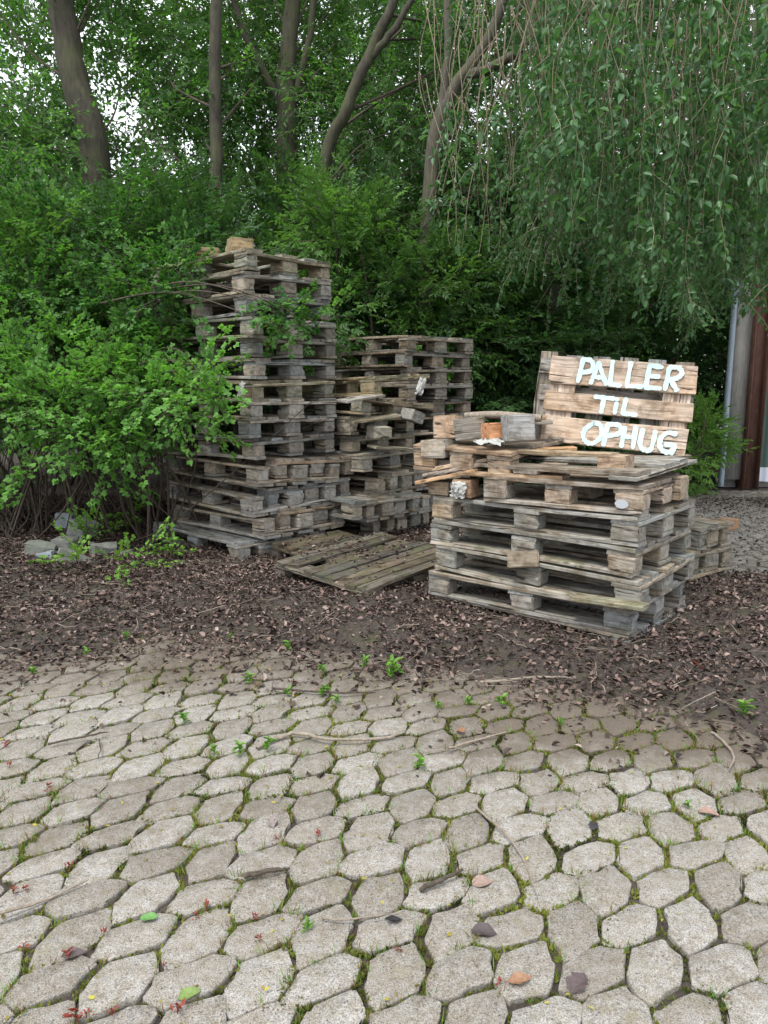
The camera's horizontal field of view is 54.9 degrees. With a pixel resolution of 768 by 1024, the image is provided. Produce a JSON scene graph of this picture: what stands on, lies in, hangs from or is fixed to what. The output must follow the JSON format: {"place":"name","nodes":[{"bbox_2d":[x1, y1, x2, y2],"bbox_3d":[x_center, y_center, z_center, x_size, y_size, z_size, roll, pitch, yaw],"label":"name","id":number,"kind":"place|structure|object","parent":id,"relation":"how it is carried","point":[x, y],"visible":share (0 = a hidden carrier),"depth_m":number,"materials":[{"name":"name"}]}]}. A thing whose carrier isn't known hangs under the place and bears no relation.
{"place":"outdoors","nodes":[
{"label":"outdoors","id":0,"kind":"place"},
{"bbox_2d":[0,0,761,354],"label":"sky","id":1,"kind":"structure","parent":0,"point":[117,114],"materials":[{"name":"white"}]},
{"bbox_2d":[0,490,767,1023],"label":"paving","id":2,"kind":"structure","parent":0,"point":[654,976],"depth_m":2.02,"materials":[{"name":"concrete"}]},
{"bbox_2d":[256,729,403,749],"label":"fallen twig","id":3,"kind":"object","parent":2,"relation":"on","point":[280,737],"visible":0.94,"depth_m":2.64,"materials":[{"name":"wood"}]},
{"bbox_2d":[0,661,715,1023],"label":"leaf litter","id":4,"kind":"object","parent":2,"relation":"on","point":[328,861],"visible":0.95,"depth_m":2.11,"materials":[{"name":"plant"}]},
{"bbox_2d":[0,640,767,1023],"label":"moss","id":5,"kind":"object","parent":2,"relation":"on","point":[362,974],"visible":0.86,"depth_m":2.07,"materials":[{"name":"plant"}]},
{"bbox_2d":[565,971,588,992],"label":"fallen leaf","id":6,"kind":"object","parent":2,"relation":"on","point":[576,981],"visible":1,"depth_m":1.57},
{"bbox_2d":[686,562,732,583],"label":"wooden pallet","id":7,"kind":"object","parent":2,"relation":"on","point":[723,570],"visible":0.11,"depth_m":4.73,"materials":[{"name":"brown wood"}]},
{"bbox_2d":[679,542,731,573],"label":"wooden pallet","id":8,"kind":"object","parent":7,"relation":"on","point":[712,557],"visible":0.23,"depth_m":4.69,"materials":[{"name":"brown wood"}]},
{"bbox_2d":[687,516,729,550],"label":"wooden pallet","id":9,"kind":"object","parent":8,"relation":"on","point":[705,533],"visible":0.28,"depth_m":4.67,"materials":[{"name":"brown wood"}]},
{"bbox_2d":[0,412,767,1023],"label":"ground","id":10,"kind":"structure","parent":0,"point":[508,666],"depth_m":3.66,"materials":[{"name":"soil"}]},
{"bbox_2d":[24,540,56,556],"bbox_3d":[-2.488,0.293,5.346,0.212,0.161,0.165,10,9,-13],"label":"granite stone","id":11,"kind":"object","parent":10,"relation":"on","point":[31,547],"visible":0.5,"depth_m":5.28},
{"bbox_2d":[27,519,91,568],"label":"young bramble","id":12,"kind":"object","parent":10,"relation":"on","point":[73,555],"visible":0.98,"depth_m":4.82,"materials":[{"name":"green plant"}]},
{"bbox_2d":[61,497,114,552],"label":"young bramble","id":13,"kind":"object","parent":10,"relation":"on","point":[81,527],"visible":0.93,"depth_m":5.34,"materials":[{"name":"green plant"}]},
{"bbox_2d":[0,173,229,517],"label":"elder shrub","id":14,"kind":"object","parent":10,"relation":"on","point":[21,243],"visible":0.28,"depth_m":5.92,"materials":[{"name":"green plant"}]},
{"bbox_2d":[94,532,162,587],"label":"young bramble","id":15,"kind":"object","parent":10,"relation":"on","point":[126,545],"visible":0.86,"depth_m":4.62,"materials":[{"name":"green plant"}]},
{"bbox_2d":[99,493,161,530],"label":"young bramble","id":16,"kind":"object","parent":10,"relation":"on","point":[138,507],"visible":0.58,"depth_m":6.00,"materials":[{"name":"green plant"}]},
{"bbox_2d":[124,516,183,568],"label":"young bramble","id":17,"kind":"object","parent":10,"relation":"on","point":[151,545],"visible":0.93,"depth_m":4.92,"materials":[{"name":"green plant"}]},
{"bbox_2d":[0,141,355,543],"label":"currant bush","id":18,"kind":"object","parent":10,"relation":"on","point":[37,369],"visible":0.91,"depth_m":5.29,"materials":[{"name":"green plant"}]},
{"bbox_2d":[0,138,371,479],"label":"elder shrub","id":19,"kind":"object","parent":10,"relation":"on","point":[197,186],"visible":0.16,"depth_m":6.21,"materials":[{"name":"green plant"}]},
{"bbox_2d":[177,530,330,557],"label":"wooden pallet","id":20,"kind":"object","parent":10,"relation":"on","point":[262,549],"visible":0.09,"depth_m":5.34,"materials":[{"name":"grey wood"}]},
{"bbox_2d":[153,519,324,560],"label":"wooden pallet","id":21,"kind":"object","parent":20,"relation":"on","point":[239,546],"visible":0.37,"depth_m":5.50,"materials":[{"name":"grey wood"}]},
{"bbox_2d":[171,503,344,539],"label":"wooden pallet","id":22,"kind":"object","parent":21,"relation":"on","point":[262,527],"visible":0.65,"depth_m":5.58,"materials":[{"name":"grey wood"}]},
{"bbox_2d":[191,500,341,529],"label":"wooden pallet","id":23,"kind":"object","parent":22,"relation":"on","point":[281,517],"visible":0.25,"depth_m":5.58,"materials":[{"name":"grey wood"}]},
{"bbox_2d":[169,479,336,517],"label":"wooden pallet","id":24,"kind":"object","parent":23,"relation":"on","point":[249,505],"visible":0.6,"depth_m":5.59,"materials":[{"name":"grey wood"}]},
{"bbox_2d":[185,476,350,507],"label":"wooden pallet","id":25,"kind":"object","parent":24,"relation":"on","point":[270,494],"visible":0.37,"depth_m":5.63,"materials":[{"name":"grey wood"}]},
{"bbox_2d":[168,454,339,486],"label":"wooden pallet","id":26,"kind":"object","parent":25,"relation":"on","point":[257,472],"visible":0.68,"depth_m":5.59,"materials":[{"name":"grey wood"}]},
{"bbox_2d":[186,446,353,478],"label":"wooden pallet","id":27,"kind":"object","parent":26,"relation":"on","point":[313,461],"visible":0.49,"depth_m":5.64,"materials":[{"name":"grey wood"}]},
{"bbox_2d":[159,433,334,459],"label":"wooden pallet","id":28,"kind":"object","parent":27,"relation":"on","point":[283,446],"visible":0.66,"depth_m":5.53,"materials":[{"name":"grey wood"}]},
{"bbox_2d":[161,415,334,438],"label":"wooden pallet","id":29,"kind":"object","parent":28,"relation":"on","point":[245,427],"visible":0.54,"depth_m":5.44,"materials":[{"name":"grey wood"}]},
{"bbox_2d":[162,397,336,419],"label":"wooden pallet","id":30,"kind":"object","parent":29,"relation":"on","point":[289,408],"visible":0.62,"depth_m":5.42,"materials":[{"name":"grey wood"}]},
{"bbox_2d":[158,378,334,401],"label":"wooden pallet","id":31,"kind":"object","parent":30,"relation":"on","point":[287,388],"visible":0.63,"depth_m":5.41,"materials":[{"name":"grey wood"}]},
{"bbox_2d":[164,358,335,379],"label":"wooden pallet","id":32,"kind":"object","parent":31,"relation":"on","point":[254,369],"visible":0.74,"depth_m":5.46,"materials":[{"name":"grey wood"}]},
{"bbox_2d":[162,336,336,360],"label":"wooden pallet","id":33,"kind":"object","parent":32,"relation":"on","point":[254,347],"visible":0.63,"depth_m":5.49,"materials":[{"name":"grey wood"}]},
{"bbox_2d":[160,316,336,341],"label":"wooden pallet","id":34,"kind":"object","parent":33,"relation":"on","point":[242,324],"visible":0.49,"depth_m":5.42,"materials":[{"name":"grey wood"}]},
{"bbox_2d":[154,293,330,325],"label":"wooden pallet","id":35,"kind":"object","parent":34,"relation":"on","point":[210,310],"visible":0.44,"depth_m":5.42,"materials":[{"name":"grey wood"}]},
{"bbox_2d":[153,271,330,306],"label":"wooden pallet","id":36,"kind":"object","parent":35,"relation":"on","point":[251,282],"visible":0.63,"depth_m":5.31,"materials":[{"name":"grey wood"}]},
{"bbox_2d":[150,247,331,289],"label":"wooden pallet","id":37,"kind":"object","parent":36,"relation":"on","point":[248,259],"visible":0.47,"depth_m":5.32,"materials":[{"name":"grey wood"}]},
{"bbox_2d":[166,145,461,442],"bbox_3d":[-1.068,-2.482,9.564,4.282,4.379,3.146,0,10,0],"label":"hazel shrub","id":38,"kind":"object","parent":10,"relation":"on","point":[269,213],"visible":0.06,"depth_m":9.06,"materials":[{"name":"green plant"}]},
{"bbox_2d":[271,530,387,564],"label":"wooden pallet","id":39,"kind":"object","parent":10,"relation":"on","point":[292,549],"visible":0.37,"depth_m":5.26,"materials":[{"name":"brown wood"}]},
{"bbox_2d":[267,500,433,582],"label":"leaf litter","id":40,"kind":"object","parent":10,"relation":"on","point":[337,540],"visible":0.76,"depth_m":5.04,"materials":[{"name":"plant"}]},
{"bbox_2d":[274,532,466,596],"bbox_3d":[-0.063,0.353,4.859,0.849,0.126,1.015,12,18,42],"label":"wooden pallet","id":41,"kind":"object","parent":10,"relation":"on","point":[418,564],"visible":0.78,"depth_m":4.70,"materials":[{"name":"brown wood"}]},
{"bbox_2d":[325,512,429,536],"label":"wooden pallet","id":42,"kind":"object","parent":10,"relation":"on","point":[369,528],"visible":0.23,"depth_m":6.22,"materials":[{"name":"grey wood"}]},
{"bbox_2d":[344,504,433,530],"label":"wooden pallet","id":43,"kind":"object","parent":42,"relation":"on","point":[389,523],"visible":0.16,"depth_m":6.36,"materials":[{"name":"grey wood"}]},
{"bbox_2d":[354,494,430,522],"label":"wooden pallet","id":44,"kind":"object","parent":43,"relation":"on","point":[368,515],"visible":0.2,"depth_m":6.01,"materials":[{"name":"grey wood"}]},
{"bbox_2d":[328,492,420,519],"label":"wooden pallet","id":45,"kind":"object","parent":44,"relation":"on","point":[383,506],"visible":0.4,"depth_m":5.83,"materials":[{"name":"grey wood"}]},
{"bbox_2d":[339,472,433,495],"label":"wooden pallet","id":46,"kind":"object","parent":45,"relation":"on","point":[374,486],"visible":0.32,"depth_m":6.15,"materials":[{"name":"grey wood"}]},
{"bbox_2d":[347,462,444,488],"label":"wooden pallet","id":47,"kind":"object","parent":46,"relation":"on","point":[389,476],"visible":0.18,"depth_m":6.22,"materials":[{"name":"grey wood"}]},
{"bbox_2d":[311,446,413,471],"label":"wooden pallet","id":48,"kind":"object","parent":47,"relation":"on","point":[361,461],"visible":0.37,"depth_m":6.04,"materials":[{"name":"grey wood"}]},
{"bbox_2d":[265,427,413,453],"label":"wooden pallet","id":49,"kind":"object","parent":48,"relation":"on","point":[348,443],"visible":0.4,"depth_m":6.13,"materials":[{"name":"grey wood"}]},
{"bbox_2d":[258,413,413,434],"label":"wooden pallet","id":50,"kind":"object","parent":49,"relation":"on","point":[342,426],"visible":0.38,"depth_m":6.12,"materials":[{"name":"grey wood"}]},
{"bbox_2d":[302,393,433,418],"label":"wooden pallet","id":51,"kind":"object","parent":50,"relation":"on","point":[386,405],"visible":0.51,"depth_m":5.96,"materials":[{"name":"grey wood"}]},
{"bbox_2d":[264,374,429,394],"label":"wooden pallet","id":52,"kind":"object","parent":51,"relation":"on","point":[368,385],"visible":0.52,"depth_m":5.97,"materials":[{"name":"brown wood"}]},
{"bbox_2d":[367,444,413,450],"bbox_3d":[0.078,-0.506,5.849,0.104,0.024,0.499,17,13,42],"label":"loose plank","id":53,"kind":"object","parent":48,"relation":"on","point":[384,447],"visible":0.94,"depth_m":5.77,"materials":[{"name":"grey wood"}]},
{"bbox_2d":[366,425,391,438],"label":"wood block","id":54,"kind":"object","parent":53,"relation":"on","point":[379,432],"depth_m":5.65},
{"bbox_2d":[227,134,535,435],"bbox_3d":[-0.241,-2.089,8.413,3.936,3.924,2.508,0,10,0],"label":"elder shrub","id":55,"kind":"object","parent":10,"relation":"on","point":[357,216],"visible":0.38,"depth_m":8.07,"materials":[{"name":"green plant"}]},
{"bbox_2d":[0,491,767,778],"bbox_3d":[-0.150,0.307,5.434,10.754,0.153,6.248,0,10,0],"label":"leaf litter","id":56,"kind":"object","parent":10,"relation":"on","point":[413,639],"visible":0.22,"depth_m":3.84,"materials":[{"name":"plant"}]},
{"bbox_2d":[0,0,767,453],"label":"woodland","id":57,"kind":"object","parent":10,"relation":"on","point":[96,80],"visible":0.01,"depth_m":14.98,"materials":[{"name":"green plant"}]},
{"bbox_2d":[260,0,535,348],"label":"willow tree","id":58,"kind":"object","parent":10,"relation":"on","point":[378,43],"visible":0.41,"depth_m":9.18,"materials":[{"name":"green plant"}]},
{"bbox_2d":[306,126,615,468],"bbox_3d":[0.714,-2.612,10.272,4.914,4.709,3.266,0,10,0],"label":"hazel shrub","id":59,"kind":"object","parent":10,"relation":"on","point":[468,211],"visible":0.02,"depth_m":9.60,"materials":[{"name":"green plant"}]},
{"bbox_2d":[349,0,618,435],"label":"birch tree","id":60,"kind":"object","parent":10,"relation":"on","point":[456,87],"visible":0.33,"depth_m":8.69,"materials":[{"name":"green plant"}]},
{"bbox_2d":[357,189,628,487],"bbox_3d":[1.163,-1.810,8.762,3.533,3.743,2.489,0,10,0],"label":"elder shrub","id":61,"kind":"object","parent":10,"relation":"on","point":[529,378],"visible":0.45,"depth_m":8.23,"materials":[{"name":"green plant"}]},
{"bbox_2d":[432,583,686,642],"bbox_3d":[0.986,0.552,4.245,1.213,0.152,0.810,8,13,40],"label":"wooden pallet","id":62,"kind":"object","parent":10,"relation":"on","point":[643,622],"visible":0.18,"depth_m":3.96,"materials":[{"name":"grey wood"}]},
{"bbox_2d":[428,558,685,635],"bbox_3d":[0.976,0.415,4.218,1.212,0.159,0.813,7,12,39],"label":"wooden pallet","id":63,"kind":"object","parent":62,"relation":"on","point":[442,583],"visible":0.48,"depth_m":3.94,"materials":[{"name":"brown wood"}]},
{"bbox_2d":[435,536,694,610],"bbox_3d":[1.009,0.276,4.177,1.212,0.159,0.813,9,14,39],"label":"wooden pallet","id":64,"kind":"object","parent":63,"relation":"on","point":[658,580],"visible":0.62,"depth_m":3.90,"materials":[{"name":"brown wood"}]},
{"bbox_2d":[507,550,540,568],"bbox_3d":[0.742,0.252,3.888,0.169,0.085,0.131,-4,-8,21],"label":"wood block","id":65,"kind":"object","parent":64,"relation":"on","point":[522,559],"depth_m":3.83,"materials":[{"name":"wood"}]},
{"bbox_2d":[430,507,690,577],"bbox_3d":[0.982,0.130,4.168,1.214,0.156,0.809,8,13,39],"label":"wooden pallet","id":66,"kind":"object","parent":64,"relation":"on","point":[626,561],"visible":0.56,"depth_m":3.90,"materials":[{"name":"brown wood"}]},
{"bbox_2d":[432,483,694,547],"bbox_3d":[0.990,-0.015,4.143,1.212,0.153,0.812,8,12,39],"label":"wooden pallet","id":67,"kind":"object","parent":66,"relation":"on","point":[659,520],"visible":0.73,"depth_m":3.88,"materials":[{"name":"brown wood"}]},
{"bbox_2d":[427,479,452,495],"bbox_3d":[0.326,-0.141,4.204,0.145,0.078,0.103,6,11,31],"label":"wood block","id":68,"kind":"object","parent":67,"relation":"on","point":[440,487],"depth_m":4.16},
{"bbox_2d":[483,472,689,516],"bbox_3d":[1.089,-0.135,3.978,0.870,0.149,0.732,7,11,38],"label":"wooden pallet","id":69,"kind":"object","parent":67,"relation":"on","point":[640,497],"visible":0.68,"depth_m":3.70,"materials":[{"name":"brown wood"}]},
{"bbox_2d":[457,470,569,479],"bbox_3d":[0.676,-0.197,3.911,0.597,0.024,0.114,5,10,32],"label":"loose plank","id":70,"kind":"object","parent":69,"relation":"on","point":[554,476],"visible":0.81,"depth_m":3.83,"materials":[{"name":"brown wood"}]},
{"bbox_2d":[438,450,696,481],"bbox_3d":[0.989,-0.284,4.100,1.206,0.049,0.814,7,14,41],"label":"wooden pallet","id":71,"kind":"object","parent":69,"relation":"on","point":[648,465],"visible":0.59,"depth_m":3.79,"materials":[{"name":"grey wood"}]},
{"bbox_2d":[413,435,555,476],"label":"wooden pallet","id":72,"kind":"object","parent":71,"relation":"on","point":[465,455],"visible":0.61,"depth_m":4.03,"materials":[{"name":"brown wood"}]},
{"bbox_2d":[420,439,459,457],"bbox_3d":[0.323,-0.362,4.196,0.160,0.100,0.201,3,10,35],"label":"wood block","id":73,"kind":"object","parent":72,"relation":"on","point":[432,448],"depth_m":4.12,"materials":[{"name":"wood"}]},
{"bbox_2d":[433,415,462,438],"bbox_3d":[0.364,-0.481,4.193,0.147,0.130,0.102,2,4,30],"label":"wood block","id":74,"kind":"object","parent":73,"relation":"on","point":[443,426],"depth_m":4.16,"materials":[{"name":"wood"}]},
{"bbox_2d":[453,416,485,440],"bbox_3d":[0.483,-0.466,4.119,0.168,0.120,0.150,-3,8,16],"label":"wood block","id":75,"kind":"object","parent":72,"relation":"on","point":[468,428],"depth_m":4.05,"materials":[{"name":"wood"}]},
{"bbox_2d":[464,411,541,421],"bbox_3d":[0.648,-0.533,4.099,0.470,0.056,0.080,7,11,34],"label":"round post","id":76,"kind":"object","parent":75,"relation":"on","point":[495,415],"visible":0.66,"depth_m":4.09,"materials":[{"name":"wood"}]},
{"bbox_2d":[474,438,505,445],"bbox_3d":[0.566,-0.375,3.947,0.180,0.045,0.090,0,10,0],"label":"plastic scrap","id":77,"kind":"object","parent":72,"relation":"on","point":[495,441],"visible":1,"depth_m":3.92,"materials":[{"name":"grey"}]},
{"bbox_2d":[481,423,501,438],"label":"wood block","id":78,"kind":"object","parent":77,"relation":"on","point":[491,430],"depth_m":3.96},
{"bbox_2d":[501,414,534,441],"bbox_3d":[0.712,-0.451,3.955,0.158,0.140,0.150,-4,7,-9],"label":"wood block","id":79,"kind":"object","parent":72,"relation":"on","point":[519,427],"depth_m":3.89,"materials":[{"name":"wood"}]},
{"bbox_2d":[508,449,619,456],"bbox_3d":[0.864,-0.311,3.861,0.704,0.025,0.104,6,11,36],"label":"loose plank","id":80,"kind":"object","parent":72,"relation":"on","point":[561,453],"visible":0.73,"depth_m":3.78,"materials":[{"name":"brown wood"}]},
{"bbox_2d":[533,351,697,455],"bbox_3d":[1.288,-0.626,4.198,0.876,0.547,0.164,8,2,18],"label":"painted sign","id":81,"kind":"object","parent":71,"relation":"on","point":[562,397],"visible":0.98,"depth_m":4.13,"materials":[{"name":"brown wood"}]},
{"bbox_2d":[597,454,634,467],"bbox_3d":[1.150,-0.239,3.670,0.146,0.090,0.146,7,12,35],"label":"wood block","id":82,"kind":"object","parent":71,"relation":"on","point":[617,461],"depth_m":3.62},
{"bbox_2d":[655,474,688,500],"bbox_3d":[1.504,-0.132,3.878,0.146,0.120,0.146,7,12,37],"label":"wood block","id":83,"kind":"object","parent":67,"relation":"on","point":[680,489],"depth_m":3.80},
{"bbox_2d":[569,592,649,611],"bbox_3d":[1.080,0.432,3.567,0.376,0.028,0.094,5,11,38],"label":"loose plank","id":84,"kind":"object","parent":63,"relation":"on","point":[611,602],"visible":1,"depth_m":3.54,"materials":[{"name":"brown wood"}]},
{"bbox_2d":[447,223,686,484],"bbox_3d":[2.089,-1.732,8.964,2.691,3.536,2.583,-7,12,-37],"label":"elder shrub","id":85,"kind":"object","parent":10,"relation":"on","point":[594,306],"visible":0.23,"depth_m":8.44,"materials":[{"name":"green plant"}]},
{"bbox_2d":[439,175,721,451],"bbox_3d":[2.616,-2.489,10.712,4.336,4.794,3.380,0,10,0],"label":"hazel shrub","id":86,"kind":"object","parent":10,"relation":"on","point":[659,335],"visible":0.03,"depth_m":10.06,"materials":[{"name":"green plant"}]},
{"bbox_2d":[399,0,767,462],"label":"weeping birch","id":87,"kind":"object","parent":10,"relation":"on","point":[698,177],"visible":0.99,"depth_m":4.28,"materials":[{"name":"green plant"}]},
{"bbox_2d":[519,216,732,476],"bbox_3d":[3.398,-2.032,9.991,3.394,3.708,2.264,0,10,0],"label":"elder shrub","id":88,"kind":"object","parent":10,"relation":"on","point":[703,342],"visible":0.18,"depth_m":9.55,"materials":[{"name":"green plant"}]},
{"bbox_2d":[572,134,730,461],"bbox_3d":[4.356,-2.989,12.048,4.753,5.493,2.786,0,10,0],"label":"hazel shrub","id":89,"kind":"object","parent":10,"relation":"on","point":[723,338],"visible":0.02,"depth_m":11.94,"materials":[{"name":"green plant"}]},
{"bbox_2d":[627,389,758,496],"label":"bush","id":90,"kind":"object","parent":10,"relation":"on","point":[712,431],"visible":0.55,"depth_m":8.57,"materials":[{"name":"green plant"}]},
{"bbox_2d":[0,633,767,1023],"bbox_3d":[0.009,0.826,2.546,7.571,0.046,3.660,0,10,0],"label":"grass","id":91,"kind":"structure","parent":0,"point":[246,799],"depth_m":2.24,"materials":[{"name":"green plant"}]},
{"bbox_2d":[715,191,767,489],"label":"metal shed","id":92,"kind":"structure","parent":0,"point":[746,387],"depth_m":9.10,"materials":[{"name":"metal"}]},
{"label":"lawn","id":93,"kind":"structure","parent":0,"visible":0},
{"bbox_2d":[0,124,87,451],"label":"hazel shrub","id":94,"kind":"object","parent":93,"relation":"on","point":[46,159],"visible":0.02,"depth_m":9.01,"materials":[{"name":"green plant"}]},
{"bbox_2d":[0,0,201,479],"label":"willow tree","id":95,"kind":"object","parent":93,"relation":"on","point":[88,138],"visible":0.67,"depth_m":9.31,"materials":[{"name":"green plant"}]},
{"bbox_2d":[0,170,265,480],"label":"hazel shrub","id":96,"kind":"object","parent":93,"relation":"on","point":[107,188],"depth_m":8.54,"materials":[{"name":"green plant"}]},
{"bbox_2d":[84,0,338,444],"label":"ash tree","id":97,"kind":"object","parent":93,"relation":"on","point":[213,67],"visible":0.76,"depth_m":9.68,"materials":[{"name":"green plant"}]},
{"bbox_2d":[174,0,457,291],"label":"willow tree","id":98,"kind":"object","parent":93,"relation":"on","point":[286,100],"visible":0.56,"depth_m":9.79,"materials":[{"name":"green plant"}]},
{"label":"wooden pallet","id":99,"kind":"object","parent":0,"visible":0},
{"bbox_2d":[389,438,425,459],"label":"wooden pallet","id":100,"kind":"object","parent":99,"relation":"on","point":[402,457],"visible":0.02,"depth_m":6.81,"materials":[{"name":"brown wood"}]},
{"bbox_2d":[389,425,433,445],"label":"wooden pallet","id":101,"kind":"object","parent":100,"relation":"on","point":[426,434],"visible":0.14,"depth_m":6.90,"materials":[{"name":"grey wood"}]},
{"bbox_2d":[363,411,463,429],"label":"wooden pallet","id":102,"kind":"object","parent":101,"relation":"on","point":[428,422],"visible":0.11,"depth_m":7.00,"materials":[{"name":"grey wood"}]},
{"bbox_2d":[335,397,470,414],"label":"wooden pallet","id":103,"kind":"object","parent":102,"relation":"on","point":[462,405],"visible":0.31,"depth_m":7.05,"materials":[{"name":"grey wood"}]},
{"bbox_2d":[358,383,472,399],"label":"wooden pallet","id":104,"kind":"object","parent":103,"relation":"on","point":[430,391],"visible":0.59,"depth_m":6.90,"materials":[{"name":"grey wood"}]},
{"bbox_2d":[334,367,471,384],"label":"wooden pallet","id":105,"kind":"object","parent":104,"relation":"on","point":[437,374],"visible":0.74,"depth_m":7.06,"materials":[{"name":"grey wood"}]},
{"bbox_2d":[332,350,469,368],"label":"wooden pallet","id":106,"kind":"object","parent":105,"relation":"on","point":[402,358],"visible":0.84,"depth_m":7.03,"materials":[{"name":"grey wood"}]},
{"bbox_2d":[337,335,473,353],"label":"wooden pallet","id":107,"kind":"object","parent":106,"relation":"on","point":[411,342],"visible":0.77,"depth_m":6.96,"materials":[{"name":"grey wood"}]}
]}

